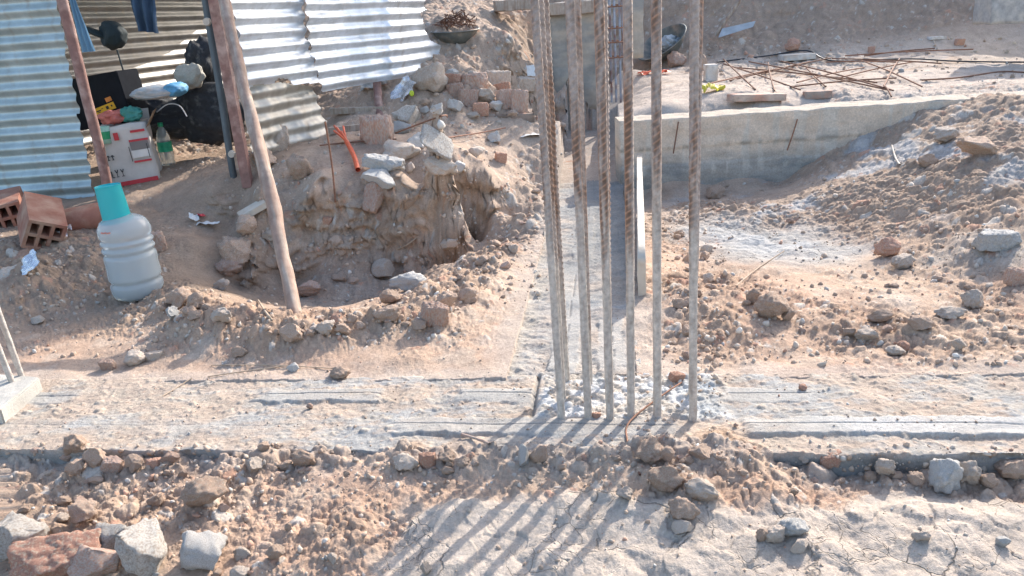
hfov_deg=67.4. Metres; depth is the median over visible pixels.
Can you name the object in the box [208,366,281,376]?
stick
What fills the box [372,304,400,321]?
clay clod
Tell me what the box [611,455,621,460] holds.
clay clod
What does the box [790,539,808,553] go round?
stone
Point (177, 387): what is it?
stick
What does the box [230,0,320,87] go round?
corrugated sheet
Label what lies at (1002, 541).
stone
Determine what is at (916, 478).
clay clod
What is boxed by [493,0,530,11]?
timber board
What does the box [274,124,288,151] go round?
concrete lump
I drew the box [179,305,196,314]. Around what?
clay clod
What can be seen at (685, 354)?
clay clod
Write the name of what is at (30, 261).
crumpled plastic bag
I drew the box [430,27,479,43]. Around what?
steel basin
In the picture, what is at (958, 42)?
brick
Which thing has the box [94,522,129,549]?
concrete lump
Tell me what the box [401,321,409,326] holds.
clay clod
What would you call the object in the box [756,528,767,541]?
clay clod
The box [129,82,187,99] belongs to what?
cement sack
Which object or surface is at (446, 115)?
thin rod
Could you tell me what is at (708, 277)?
clay clod
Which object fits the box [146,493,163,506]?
clay clod
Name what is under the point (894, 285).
clay clod
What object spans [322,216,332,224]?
brick
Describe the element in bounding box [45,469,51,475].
clay clod
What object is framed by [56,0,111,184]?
wooden pole
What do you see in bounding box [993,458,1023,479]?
stone
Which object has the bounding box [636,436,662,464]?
clay clod
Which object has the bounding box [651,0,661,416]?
rebar
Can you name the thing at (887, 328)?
clay clod
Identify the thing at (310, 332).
clay clod
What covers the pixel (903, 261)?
stone
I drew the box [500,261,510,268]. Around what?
clay clod
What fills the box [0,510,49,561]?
concrete lump
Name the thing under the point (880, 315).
clay clod
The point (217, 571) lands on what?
clay clod
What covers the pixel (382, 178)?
stone
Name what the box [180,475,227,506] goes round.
clay clod
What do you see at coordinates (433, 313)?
brick
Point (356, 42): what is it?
corrugated sheet
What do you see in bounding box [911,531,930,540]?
clay clod
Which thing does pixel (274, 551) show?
clay clod
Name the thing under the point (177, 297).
clay clod
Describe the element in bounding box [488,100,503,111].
concrete lump
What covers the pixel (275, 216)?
wooden pole
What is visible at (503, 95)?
brick
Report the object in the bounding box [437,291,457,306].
clay clod
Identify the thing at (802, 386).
clay clod
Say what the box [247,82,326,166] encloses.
corrugated sheet
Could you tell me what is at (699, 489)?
stone
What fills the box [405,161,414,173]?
stone
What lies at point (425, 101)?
clay clod
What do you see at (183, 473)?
clay clod
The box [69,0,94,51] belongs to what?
hanging cloth
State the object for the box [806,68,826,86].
cut rod
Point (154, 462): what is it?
brick
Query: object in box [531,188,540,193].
clay clod
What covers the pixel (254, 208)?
wood block
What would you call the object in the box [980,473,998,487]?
clay clod
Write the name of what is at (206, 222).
paper scrap
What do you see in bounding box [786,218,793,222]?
clay clod
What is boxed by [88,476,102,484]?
clay clod
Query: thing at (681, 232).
clay clod
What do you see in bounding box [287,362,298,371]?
stone
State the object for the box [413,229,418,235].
clay clod
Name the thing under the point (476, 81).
brick
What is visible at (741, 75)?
cut rod
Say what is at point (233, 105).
wooden pole
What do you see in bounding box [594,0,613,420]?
rebar
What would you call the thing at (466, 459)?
clay clod
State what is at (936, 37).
block
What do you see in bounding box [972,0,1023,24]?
concrete wall
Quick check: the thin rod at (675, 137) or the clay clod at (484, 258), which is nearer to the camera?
the clay clod at (484, 258)
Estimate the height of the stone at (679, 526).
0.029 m
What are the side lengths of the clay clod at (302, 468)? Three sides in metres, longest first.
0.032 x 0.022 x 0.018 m
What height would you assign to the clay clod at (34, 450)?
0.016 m
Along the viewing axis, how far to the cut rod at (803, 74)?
7.12 m
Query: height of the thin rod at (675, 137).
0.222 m
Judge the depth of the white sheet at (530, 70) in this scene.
6.97 m
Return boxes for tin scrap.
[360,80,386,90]
[390,74,415,101]
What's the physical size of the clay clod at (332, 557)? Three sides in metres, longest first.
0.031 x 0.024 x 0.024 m
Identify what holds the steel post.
on the ground
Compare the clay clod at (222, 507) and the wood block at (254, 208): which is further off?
the wood block at (254, 208)
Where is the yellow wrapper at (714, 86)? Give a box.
[702,83,725,92]
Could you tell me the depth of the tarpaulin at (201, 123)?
5.52 m
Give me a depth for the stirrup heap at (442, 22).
6.75 m
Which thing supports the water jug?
on the ground
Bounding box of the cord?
[156,103,186,116]
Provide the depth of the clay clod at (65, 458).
2.44 m
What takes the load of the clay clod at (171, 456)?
on the ground
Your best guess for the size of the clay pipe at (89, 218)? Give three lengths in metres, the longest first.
0.260 x 0.140 x 0.140 m
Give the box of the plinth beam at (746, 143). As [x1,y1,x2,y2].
[615,91,1023,189]
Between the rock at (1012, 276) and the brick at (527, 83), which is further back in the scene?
the brick at (527, 83)
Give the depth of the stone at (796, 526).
1.85 m
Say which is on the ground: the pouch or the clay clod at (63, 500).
the clay clod at (63, 500)
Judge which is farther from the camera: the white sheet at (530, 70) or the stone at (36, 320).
the white sheet at (530, 70)
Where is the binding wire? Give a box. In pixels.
[625,382,681,475]
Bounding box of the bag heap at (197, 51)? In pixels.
[184,34,214,81]
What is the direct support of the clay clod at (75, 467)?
on the ground
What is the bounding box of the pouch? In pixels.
[173,63,205,89]
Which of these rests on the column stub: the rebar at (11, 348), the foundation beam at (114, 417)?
the rebar at (11, 348)
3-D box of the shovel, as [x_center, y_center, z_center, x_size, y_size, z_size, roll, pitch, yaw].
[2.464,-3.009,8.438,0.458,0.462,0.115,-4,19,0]
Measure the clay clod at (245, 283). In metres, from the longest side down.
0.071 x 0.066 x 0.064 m
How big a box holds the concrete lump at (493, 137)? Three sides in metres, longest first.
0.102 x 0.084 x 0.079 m
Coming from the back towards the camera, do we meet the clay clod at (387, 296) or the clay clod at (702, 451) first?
the clay clod at (387, 296)
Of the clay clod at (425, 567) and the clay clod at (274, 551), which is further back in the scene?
the clay clod at (274, 551)
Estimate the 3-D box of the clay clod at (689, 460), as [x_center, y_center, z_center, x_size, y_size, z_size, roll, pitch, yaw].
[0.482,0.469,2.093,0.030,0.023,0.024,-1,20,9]
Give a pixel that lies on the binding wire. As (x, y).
(640, 411)
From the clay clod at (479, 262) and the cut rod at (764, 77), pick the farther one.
the cut rod at (764, 77)
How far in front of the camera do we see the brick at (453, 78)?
6.01 m
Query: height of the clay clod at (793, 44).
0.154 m
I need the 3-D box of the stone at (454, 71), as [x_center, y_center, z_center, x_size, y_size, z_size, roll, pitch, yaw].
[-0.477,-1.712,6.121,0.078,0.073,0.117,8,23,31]
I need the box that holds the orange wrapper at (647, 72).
[637,69,670,74]
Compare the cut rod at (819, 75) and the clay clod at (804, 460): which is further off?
the cut rod at (819, 75)
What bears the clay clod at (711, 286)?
on the ground
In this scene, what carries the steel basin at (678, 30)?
on the ground
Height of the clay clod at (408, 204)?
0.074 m
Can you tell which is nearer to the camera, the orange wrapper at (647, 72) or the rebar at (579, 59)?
the rebar at (579, 59)
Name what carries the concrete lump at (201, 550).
on the ground
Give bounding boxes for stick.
[163,377,191,395]
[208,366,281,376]
[211,364,332,368]
[257,299,272,320]
[461,433,489,444]
[735,251,783,285]
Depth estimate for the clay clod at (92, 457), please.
2.34 m
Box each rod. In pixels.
[320,138,396,145]
[324,121,335,202]
[395,114,447,133]
[448,127,505,137]
[673,122,678,153]
[710,68,776,83]
[723,58,755,89]
[723,63,800,89]
[729,57,832,80]
[738,67,876,82]
[748,61,889,90]
[761,61,809,74]
[767,62,774,91]
[780,61,893,90]
[787,119,797,150]
[790,77,896,87]
[796,67,864,82]
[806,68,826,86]
[826,60,895,62]
[832,58,940,63]
[841,62,912,77]
[845,49,972,55]
[863,60,922,86]
[864,48,934,56]
[883,58,899,86]
[921,71,1023,80]
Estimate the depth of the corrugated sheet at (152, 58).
7.26 m
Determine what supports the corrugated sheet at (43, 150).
on the ground
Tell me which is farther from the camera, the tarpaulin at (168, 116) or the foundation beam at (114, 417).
the tarpaulin at (168, 116)
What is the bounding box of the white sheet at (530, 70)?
[526,65,534,75]
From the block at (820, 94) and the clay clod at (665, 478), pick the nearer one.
the clay clod at (665, 478)
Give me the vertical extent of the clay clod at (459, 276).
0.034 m
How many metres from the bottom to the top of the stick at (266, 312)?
0.242 m
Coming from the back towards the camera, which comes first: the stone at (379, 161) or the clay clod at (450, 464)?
the stone at (379, 161)
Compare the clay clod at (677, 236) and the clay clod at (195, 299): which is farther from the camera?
the clay clod at (677, 236)
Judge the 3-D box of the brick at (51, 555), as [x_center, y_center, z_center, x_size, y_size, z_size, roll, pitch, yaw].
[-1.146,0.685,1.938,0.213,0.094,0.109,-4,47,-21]
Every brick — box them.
[0,186,22,227]
[7,528,101,575]
[16,191,67,249]
[97,358,115,370]
[100,455,123,472]
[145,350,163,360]
[146,457,160,468]
[151,231,167,251]
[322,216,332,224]
[359,113,394,144]
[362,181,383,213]
[418,452,435,468]
[419,300,449,326]
[445,73,460,87]
[446,82,463,96]
[457,89,478,106]
[461,72,488,89]
[472,102,488,116]
[485,70,510,84]
[493,82,510,89]
[495,88,511,109]
[495,152,506,163]
[511,89,527,112]
[517,75,535,91]
[592,412,600,418]
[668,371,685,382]
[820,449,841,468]
[868,46,874,52]
[954,39,965,45]
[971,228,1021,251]
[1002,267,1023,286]
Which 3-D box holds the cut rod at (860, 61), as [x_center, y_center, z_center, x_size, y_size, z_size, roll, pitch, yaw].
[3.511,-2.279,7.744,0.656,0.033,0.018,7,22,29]
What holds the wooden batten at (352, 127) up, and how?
on the ground
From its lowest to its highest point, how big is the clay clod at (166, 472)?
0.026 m
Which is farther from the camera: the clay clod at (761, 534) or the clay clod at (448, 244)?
the clay clod at (448, 244)
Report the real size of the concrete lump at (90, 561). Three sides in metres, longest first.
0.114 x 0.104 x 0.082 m
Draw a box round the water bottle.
[156,122,175,165]
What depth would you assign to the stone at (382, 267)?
4.48 m
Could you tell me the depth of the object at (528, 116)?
5.90 m
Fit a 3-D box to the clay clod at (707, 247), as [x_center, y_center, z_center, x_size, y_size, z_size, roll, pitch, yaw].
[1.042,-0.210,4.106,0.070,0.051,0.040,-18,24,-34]
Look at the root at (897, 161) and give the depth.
4.94 m
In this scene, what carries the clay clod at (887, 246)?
on the ground
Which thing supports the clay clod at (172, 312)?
on the ground
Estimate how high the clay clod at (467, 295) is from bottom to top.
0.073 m
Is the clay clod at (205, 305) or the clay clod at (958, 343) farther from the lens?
the clay clod at (205, 305)
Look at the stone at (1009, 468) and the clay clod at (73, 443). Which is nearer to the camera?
the stone at (1009, 468)
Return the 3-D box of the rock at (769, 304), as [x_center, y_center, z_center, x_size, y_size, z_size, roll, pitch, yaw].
[1.019,0.070,3.009,0.135,0.120,0.120,-4,22,10]
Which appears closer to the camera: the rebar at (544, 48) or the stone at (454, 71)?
the rebar at (544, 48)
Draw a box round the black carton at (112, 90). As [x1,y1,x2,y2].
[72,68,150,129]
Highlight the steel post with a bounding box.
[202,0,236,178]
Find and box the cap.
[86,21,127,69]
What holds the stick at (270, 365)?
on the ground
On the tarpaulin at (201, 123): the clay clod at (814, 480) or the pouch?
the pouch
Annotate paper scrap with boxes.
[189,213,198,220]
[196,221,219,224]
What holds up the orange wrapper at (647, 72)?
on the ground
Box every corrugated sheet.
[0,0,94,198]
[57,0,222,145]
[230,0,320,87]
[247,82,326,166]
[305,0,440,91]
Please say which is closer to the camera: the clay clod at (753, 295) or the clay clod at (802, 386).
the clay clod at (802, 386)
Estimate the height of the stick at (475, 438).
0.024 m
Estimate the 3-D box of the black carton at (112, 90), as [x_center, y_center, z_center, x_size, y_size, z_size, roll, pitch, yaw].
[-2.811,-1.315,5.351,0.432,0.379,0.264,-2,19,6]
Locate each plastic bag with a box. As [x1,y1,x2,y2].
[20,249,39,274]
[97,109,123,124]
[120,105,142,121]
[662,34,680,50]
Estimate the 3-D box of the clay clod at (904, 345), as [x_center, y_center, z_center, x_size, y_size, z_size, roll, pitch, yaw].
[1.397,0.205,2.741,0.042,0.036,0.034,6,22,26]
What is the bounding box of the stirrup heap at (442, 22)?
[432,9,476,30]
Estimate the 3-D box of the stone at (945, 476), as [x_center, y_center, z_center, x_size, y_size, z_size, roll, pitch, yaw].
[1.155,0.497,2.042,0.082,0.095,0.088,5,25,15]
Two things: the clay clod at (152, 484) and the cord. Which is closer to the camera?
the clay clod at (152, 484)
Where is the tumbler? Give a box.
[100,126,111,143]
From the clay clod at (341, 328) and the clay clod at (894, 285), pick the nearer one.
the clay clod at (341, 328)
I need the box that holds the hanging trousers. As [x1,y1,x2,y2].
[130,0,158,32]
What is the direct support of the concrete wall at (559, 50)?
on the ground
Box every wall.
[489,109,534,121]
[550,13,596,109]
[633,0,643,58]
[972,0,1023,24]
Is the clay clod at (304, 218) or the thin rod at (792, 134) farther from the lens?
the thin rod at (792, 134)
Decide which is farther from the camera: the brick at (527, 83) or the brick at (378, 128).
the brick at (527, 83)
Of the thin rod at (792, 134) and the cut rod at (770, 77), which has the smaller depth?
the thin rod at (792, 134)
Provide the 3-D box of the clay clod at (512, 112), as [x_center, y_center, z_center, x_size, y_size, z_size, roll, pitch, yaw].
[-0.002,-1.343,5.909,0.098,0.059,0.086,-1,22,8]
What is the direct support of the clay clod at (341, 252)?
on the ground
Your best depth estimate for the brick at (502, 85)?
6.25 m
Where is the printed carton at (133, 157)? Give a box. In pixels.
[101,108,161,185]
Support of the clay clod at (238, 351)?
on the ground
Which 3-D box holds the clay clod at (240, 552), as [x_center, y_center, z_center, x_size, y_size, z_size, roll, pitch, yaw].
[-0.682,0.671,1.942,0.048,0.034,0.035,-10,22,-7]
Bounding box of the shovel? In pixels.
[714,0,754,36]
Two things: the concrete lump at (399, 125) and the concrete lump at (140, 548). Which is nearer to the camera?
the concrete lump at (140, 548)
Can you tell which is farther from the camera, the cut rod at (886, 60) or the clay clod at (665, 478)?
the cut rod at (886, 60)
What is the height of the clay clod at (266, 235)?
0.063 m
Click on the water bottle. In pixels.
(165, 148)
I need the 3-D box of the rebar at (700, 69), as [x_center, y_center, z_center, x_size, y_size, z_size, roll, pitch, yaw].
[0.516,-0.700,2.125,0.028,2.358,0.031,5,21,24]
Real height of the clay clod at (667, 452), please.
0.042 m
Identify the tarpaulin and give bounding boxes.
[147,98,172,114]
[150,99,186,139]
[176,79,244,145]
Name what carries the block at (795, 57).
on the ground
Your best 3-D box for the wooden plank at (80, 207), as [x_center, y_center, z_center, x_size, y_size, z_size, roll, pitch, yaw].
[-2.565,-0.409,4.536,0.300,0.140,0.140,-14,21,-11]
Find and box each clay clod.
[17,506,29,512]
[31,447,39,453]
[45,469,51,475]
[55,495,71,505]
[55,512,69,521]
[59,454,71,461]
[63,434,88,455]
[64,459,84,475]
[67,499,96,523]
[72,495,84,501]
[82,447,105,467]
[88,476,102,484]
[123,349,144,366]
[125,454,144,471]
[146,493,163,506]
[148,482,156,487]
[158,451,179,462]
[163,469,170,474]
[165,286,191,307]
[165,306,178,319]
[167,494,174,499]
[177,469,187,476]
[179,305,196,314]
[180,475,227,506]
[187,292,204,307]
[187,310,201,319]
[202,303,210,308]
[210,307,231,322]
[213,278,229,290]
[213,567,221,575]
[214,259,242,275]
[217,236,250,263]
[218,503,229,511]
[229,565,249,575]
[231,345,248,356]
[233,546,251,561]
[236,214,256,235]
[240,279,252,287]
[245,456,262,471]
[249,149,276,169]
[257,441,269,451]
[261,230,271,240]
[264,325,270,330]
[266,543,285,559]
[278,460,291,470]
[279,323,302,341]
[284,523,291,530]
[286,153,313,179]
[291,449,315,466]
[296,466,305,472]
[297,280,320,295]
[300,215,308,221]
[305,329,314,335]
[306,403,312,408]
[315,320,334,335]
[327,552,336,564]
[329,235,342,245]
[329,366,350,378]
[331,271,347,280]
[334,323,350,334]
[336,249,345,255]
[346,314,357,322]
[348,277,358,283]
[355,321,365,328]
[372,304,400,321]
[379,289,400,303]
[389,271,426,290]
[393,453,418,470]
[397,314,403,320]
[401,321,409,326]
[404,199,413,208]
[411,318,425,329]
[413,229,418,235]
[420,561,430,574]
[421,98,429,105]
[424,155,457,175]
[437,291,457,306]
[437,448,454,462]
[439,238,457,249]
[441,466,453,474]
[445,462,452,466]
[456,459,464,467]
[457,273,463,280]
[457,456,469,465]
[458,287,476,303]
[463,84,470,89]
[466,112,479,117]
[475,259,483,264]
[478,88,495,102]
[478,255,487,262]
[487,240,495,245]
[493,240,500,246]
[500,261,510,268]
[506,110,517,115]
[508,244,518,252]
[529,445,547,462]
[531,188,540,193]
[557,464,566,470]
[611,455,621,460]
[615,486,633,499]
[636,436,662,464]
[648,466,684,491]
[660,446,674,461]
[667,51,686,67]
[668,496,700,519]
[671,298,688,308]
[674,230,684,236]
[674,234,680,238]
[681,324,688,335]
[682,253,688,262]
[682,351,688,358]
[684,456,693,464]
[688,443,711,459]
[700,251,708,259]
[701,244,712,251]
[702,54,706,69]
[703,273,713,281]
[706,185,725,198]
[707,284,716,289]
[737,468,747,475]
[742,300,750,305]
[746,287,761,302]
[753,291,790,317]
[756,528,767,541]
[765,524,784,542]
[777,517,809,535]
[781,308,796,320]
[785,37,799,50]
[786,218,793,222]
[789,487,798,494]
[798,383,806,390]
[799,456,809,463]
[811,477,818,482]
[838,477,845,483]
[842,328,856,336]
[854,325,878,340]
[863,470,876,482]
[867,308,892,322]
[873,236,901,256]
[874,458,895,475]
[882,324,892,331]
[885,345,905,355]
[889,283,898,286]
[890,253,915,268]
[891,471,903,479]
[897,340,909,350]
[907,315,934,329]
[907,471,924,485]
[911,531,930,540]
[918,154,938,166]
[933,126,959,141]
[933,276,942,280]
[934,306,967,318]
[950,338,966,349]
[956,136,998,154]
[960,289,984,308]
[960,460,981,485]
[964,284,972,290]
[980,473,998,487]
[992,309,1001,313]
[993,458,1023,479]
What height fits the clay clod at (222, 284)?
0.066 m
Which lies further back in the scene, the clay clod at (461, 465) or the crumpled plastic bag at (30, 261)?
the crumpled plastic bag at (30, 261)
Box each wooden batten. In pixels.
[328,124,359,134]
[330,106,384,114]
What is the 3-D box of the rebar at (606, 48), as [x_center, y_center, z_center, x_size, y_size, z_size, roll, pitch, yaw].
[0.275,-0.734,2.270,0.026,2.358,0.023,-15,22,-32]
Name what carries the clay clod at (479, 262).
on the ground
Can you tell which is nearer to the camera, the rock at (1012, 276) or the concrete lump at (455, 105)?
the rock at (1012, 276)
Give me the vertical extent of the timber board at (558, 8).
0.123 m
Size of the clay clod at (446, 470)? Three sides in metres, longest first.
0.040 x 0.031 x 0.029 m
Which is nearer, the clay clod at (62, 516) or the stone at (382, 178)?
the clay clod at (62, 516)
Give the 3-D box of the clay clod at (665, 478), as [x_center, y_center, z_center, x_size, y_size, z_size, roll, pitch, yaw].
[0.400,0.493,2.011,0.100,0.067,0.081,0,16,-11]
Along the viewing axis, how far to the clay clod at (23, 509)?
2.19 m
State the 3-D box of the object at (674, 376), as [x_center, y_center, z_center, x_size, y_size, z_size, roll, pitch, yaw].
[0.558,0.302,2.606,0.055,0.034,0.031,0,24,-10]
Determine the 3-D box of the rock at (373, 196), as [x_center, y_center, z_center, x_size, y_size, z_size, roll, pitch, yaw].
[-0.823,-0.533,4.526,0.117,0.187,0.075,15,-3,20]
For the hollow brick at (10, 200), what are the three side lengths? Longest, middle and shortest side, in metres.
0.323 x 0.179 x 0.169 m
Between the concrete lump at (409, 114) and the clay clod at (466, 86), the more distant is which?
the clay clod at (466, 86)
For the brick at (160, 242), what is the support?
on the ground
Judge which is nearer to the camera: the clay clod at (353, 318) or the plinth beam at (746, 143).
the clay clod at (353, 318)
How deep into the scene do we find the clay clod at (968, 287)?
3.23 m
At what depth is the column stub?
2.76 m
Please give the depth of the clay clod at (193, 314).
3.23 m
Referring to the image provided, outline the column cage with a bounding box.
[608,0,623,102]
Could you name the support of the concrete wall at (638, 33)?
on the ground
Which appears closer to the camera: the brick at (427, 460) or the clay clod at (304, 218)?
the brick at (427, 460)
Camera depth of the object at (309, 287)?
4.27 m
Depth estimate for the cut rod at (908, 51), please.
7.91 m
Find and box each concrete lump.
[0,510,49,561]
[66,544,119,575]
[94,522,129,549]
[114,518,167,575]
[179,530,227,570]
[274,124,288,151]
[382,140,421,159]
[391,105,420,123]
[393,120,410,133]
[406,136,423,147]
[411,62,447,92]
[430,103,442,114]
[447,98,463,111]
[468,146,485,157]
[487,131,500,142]
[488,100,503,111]
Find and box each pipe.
[65,206,101,230]
[333,125,359,171]
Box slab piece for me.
[419,124,453,159]
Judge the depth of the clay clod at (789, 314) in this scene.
2.98 m
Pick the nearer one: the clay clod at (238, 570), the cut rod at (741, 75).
the clay clod at (238, 570)
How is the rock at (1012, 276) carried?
on the ground
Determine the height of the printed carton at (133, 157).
0.499 m
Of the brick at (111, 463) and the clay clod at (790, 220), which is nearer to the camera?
the brick at (111, 463)
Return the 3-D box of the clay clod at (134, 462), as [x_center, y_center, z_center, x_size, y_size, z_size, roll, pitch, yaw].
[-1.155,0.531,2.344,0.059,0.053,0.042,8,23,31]
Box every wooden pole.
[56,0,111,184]
[208,0,252,187]
[218,0,301,313]
[373,81,382,114]
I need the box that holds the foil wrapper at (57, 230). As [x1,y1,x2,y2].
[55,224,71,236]
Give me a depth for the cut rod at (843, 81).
6.34 m
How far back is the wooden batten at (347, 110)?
5.83 m
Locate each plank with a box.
[64,202,97,212]
[636,154,645,295]
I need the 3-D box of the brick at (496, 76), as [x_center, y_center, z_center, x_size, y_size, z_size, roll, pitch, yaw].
[-0.124,-1.745,6.475,0.229,0.182,0.130,-5,20,-12]
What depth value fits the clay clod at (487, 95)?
5.96 m
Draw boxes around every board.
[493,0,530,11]
[549,0,593,14]
[726,93,786,101]
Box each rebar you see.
[0,308,24,375]
[0,344,14,382]
[530,0,564,418]
[539,0,565,399]
[544,0,569,381]
[565,0,591,418]
[575,0,592,383]
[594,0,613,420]
[604,0,611,299]
[622,0,634,417]
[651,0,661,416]
[688,0,699,421]
[688,0,703,393]
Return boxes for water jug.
[94,182,163,301]
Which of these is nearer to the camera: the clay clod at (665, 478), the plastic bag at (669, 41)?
the clay clod at (665, 478)
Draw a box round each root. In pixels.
[396,238,416,249]
[891,145,899,164]
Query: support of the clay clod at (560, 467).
on the ground
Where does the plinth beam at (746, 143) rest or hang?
on the ground
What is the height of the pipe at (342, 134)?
0.202 m
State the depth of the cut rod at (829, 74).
6.89 m
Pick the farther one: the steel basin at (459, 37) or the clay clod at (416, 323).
the steel basin at (459, 37)
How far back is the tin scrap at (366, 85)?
6.08 m
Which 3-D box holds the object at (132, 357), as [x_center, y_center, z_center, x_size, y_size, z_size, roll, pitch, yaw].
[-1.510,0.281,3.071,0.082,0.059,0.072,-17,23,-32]
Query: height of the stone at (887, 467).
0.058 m
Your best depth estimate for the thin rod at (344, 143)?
5.05 m
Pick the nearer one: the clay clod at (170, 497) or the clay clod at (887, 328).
the clay clod at (170, 497)
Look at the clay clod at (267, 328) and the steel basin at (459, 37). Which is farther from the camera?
the steel basin at (459, 37)
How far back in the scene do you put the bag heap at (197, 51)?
5.50 m
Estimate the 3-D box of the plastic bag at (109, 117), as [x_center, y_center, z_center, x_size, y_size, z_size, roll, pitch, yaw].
[-2.689,-1.147,5.165,0.211,0.107,0.161,-4,19,0]
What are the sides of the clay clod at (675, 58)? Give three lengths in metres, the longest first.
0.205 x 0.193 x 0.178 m
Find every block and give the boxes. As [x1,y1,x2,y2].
[237,199,266,215]
[703,64,717,81]
[778,53,815,60]
[802,90,832,98]
[927,36,945,39]
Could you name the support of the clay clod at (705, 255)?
on the ground
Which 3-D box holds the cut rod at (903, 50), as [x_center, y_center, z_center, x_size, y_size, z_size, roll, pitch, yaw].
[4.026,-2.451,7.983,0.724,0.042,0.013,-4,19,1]
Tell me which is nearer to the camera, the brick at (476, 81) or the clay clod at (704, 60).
the brick at (476, 81)
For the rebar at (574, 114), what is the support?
in the foundation beam at (114, 417)
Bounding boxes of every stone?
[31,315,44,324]
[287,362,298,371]
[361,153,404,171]
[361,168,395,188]
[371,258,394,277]
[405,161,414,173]
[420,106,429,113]
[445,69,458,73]
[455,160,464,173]
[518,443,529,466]
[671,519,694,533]
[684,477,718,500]
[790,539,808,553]
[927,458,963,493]
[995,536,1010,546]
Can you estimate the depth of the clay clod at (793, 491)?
1.99 m
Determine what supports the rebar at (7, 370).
on the column stub
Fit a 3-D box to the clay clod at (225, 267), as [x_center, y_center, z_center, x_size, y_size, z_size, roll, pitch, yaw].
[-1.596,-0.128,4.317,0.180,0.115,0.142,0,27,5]
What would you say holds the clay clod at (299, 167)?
on the ground
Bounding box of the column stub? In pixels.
[0,374,42,423]
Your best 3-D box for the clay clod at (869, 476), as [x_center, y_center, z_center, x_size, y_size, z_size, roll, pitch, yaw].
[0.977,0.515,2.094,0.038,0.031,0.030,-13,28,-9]
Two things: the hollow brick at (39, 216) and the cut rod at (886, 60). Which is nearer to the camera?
the hollow brick at (39, 216)
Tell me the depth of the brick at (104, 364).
3.03 m
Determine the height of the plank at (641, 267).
0.231 m
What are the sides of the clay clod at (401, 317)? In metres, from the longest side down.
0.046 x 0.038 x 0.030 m
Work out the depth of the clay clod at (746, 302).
3.10 m
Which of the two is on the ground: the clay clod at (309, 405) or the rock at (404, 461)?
the rock at (404, 461)
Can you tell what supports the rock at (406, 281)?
on the ground
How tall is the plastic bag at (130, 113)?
0.117 m
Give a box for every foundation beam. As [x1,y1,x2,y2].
[0,371,1023,476]
[508,180,640,379]
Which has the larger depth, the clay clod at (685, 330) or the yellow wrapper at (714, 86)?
the yellow wrapper at (714, 86)
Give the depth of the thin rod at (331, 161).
4.40 m
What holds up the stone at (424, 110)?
on the ground
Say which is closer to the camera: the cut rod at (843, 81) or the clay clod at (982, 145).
the clay clod at (982, 145)
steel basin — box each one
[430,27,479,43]
[638,23,686,61]
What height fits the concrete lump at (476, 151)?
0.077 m
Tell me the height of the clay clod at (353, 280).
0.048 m
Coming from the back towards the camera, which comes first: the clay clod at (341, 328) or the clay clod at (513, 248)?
the clay clod at (513, 248)
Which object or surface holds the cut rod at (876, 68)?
on the ground
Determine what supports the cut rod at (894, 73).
on the ground
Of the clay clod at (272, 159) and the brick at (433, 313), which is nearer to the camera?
the brick at (433, 313)
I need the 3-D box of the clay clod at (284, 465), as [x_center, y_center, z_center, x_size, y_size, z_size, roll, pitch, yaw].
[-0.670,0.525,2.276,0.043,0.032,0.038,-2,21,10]
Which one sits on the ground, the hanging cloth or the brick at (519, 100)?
the brick at (519, 100)
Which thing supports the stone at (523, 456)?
on the ground
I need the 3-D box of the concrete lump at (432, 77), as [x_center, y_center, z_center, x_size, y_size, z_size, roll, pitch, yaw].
[-0.620,-1.645,6.000,0.277,0.243,0.253,10,24,35]
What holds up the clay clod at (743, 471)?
on the ground
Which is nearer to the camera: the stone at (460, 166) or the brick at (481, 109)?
the stone at (460, 166)
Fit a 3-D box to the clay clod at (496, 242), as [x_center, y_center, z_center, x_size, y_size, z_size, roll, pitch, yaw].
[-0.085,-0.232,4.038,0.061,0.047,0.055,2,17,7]
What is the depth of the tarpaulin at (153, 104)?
5.56 m
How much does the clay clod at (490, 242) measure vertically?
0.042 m
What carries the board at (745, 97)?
on the ground
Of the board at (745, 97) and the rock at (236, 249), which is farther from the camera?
the board at (745, 97)
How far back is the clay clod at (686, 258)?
3.94 m
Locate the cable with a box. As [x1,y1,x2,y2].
[717,50,1023,62]
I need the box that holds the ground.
[0,0,1023,575]
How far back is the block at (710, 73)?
7.25 m
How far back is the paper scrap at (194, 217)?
4.60 m
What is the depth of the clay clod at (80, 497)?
2.23 m
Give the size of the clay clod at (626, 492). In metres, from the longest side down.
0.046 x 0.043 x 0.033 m
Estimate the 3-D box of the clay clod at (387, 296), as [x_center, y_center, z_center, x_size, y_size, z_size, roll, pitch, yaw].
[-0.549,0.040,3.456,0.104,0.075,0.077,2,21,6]
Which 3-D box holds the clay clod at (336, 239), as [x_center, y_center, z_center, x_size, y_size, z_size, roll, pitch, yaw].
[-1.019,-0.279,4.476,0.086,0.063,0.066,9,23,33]
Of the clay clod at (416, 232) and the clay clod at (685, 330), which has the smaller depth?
the clay clod at (685, 330)
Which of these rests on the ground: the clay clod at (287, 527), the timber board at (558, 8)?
the clay clod at (287, 527)
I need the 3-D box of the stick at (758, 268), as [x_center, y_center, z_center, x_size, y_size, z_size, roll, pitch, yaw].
[1.173,-0.102,3.668,0.049,0.086,0.818,9,23,32]
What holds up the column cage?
on the ground

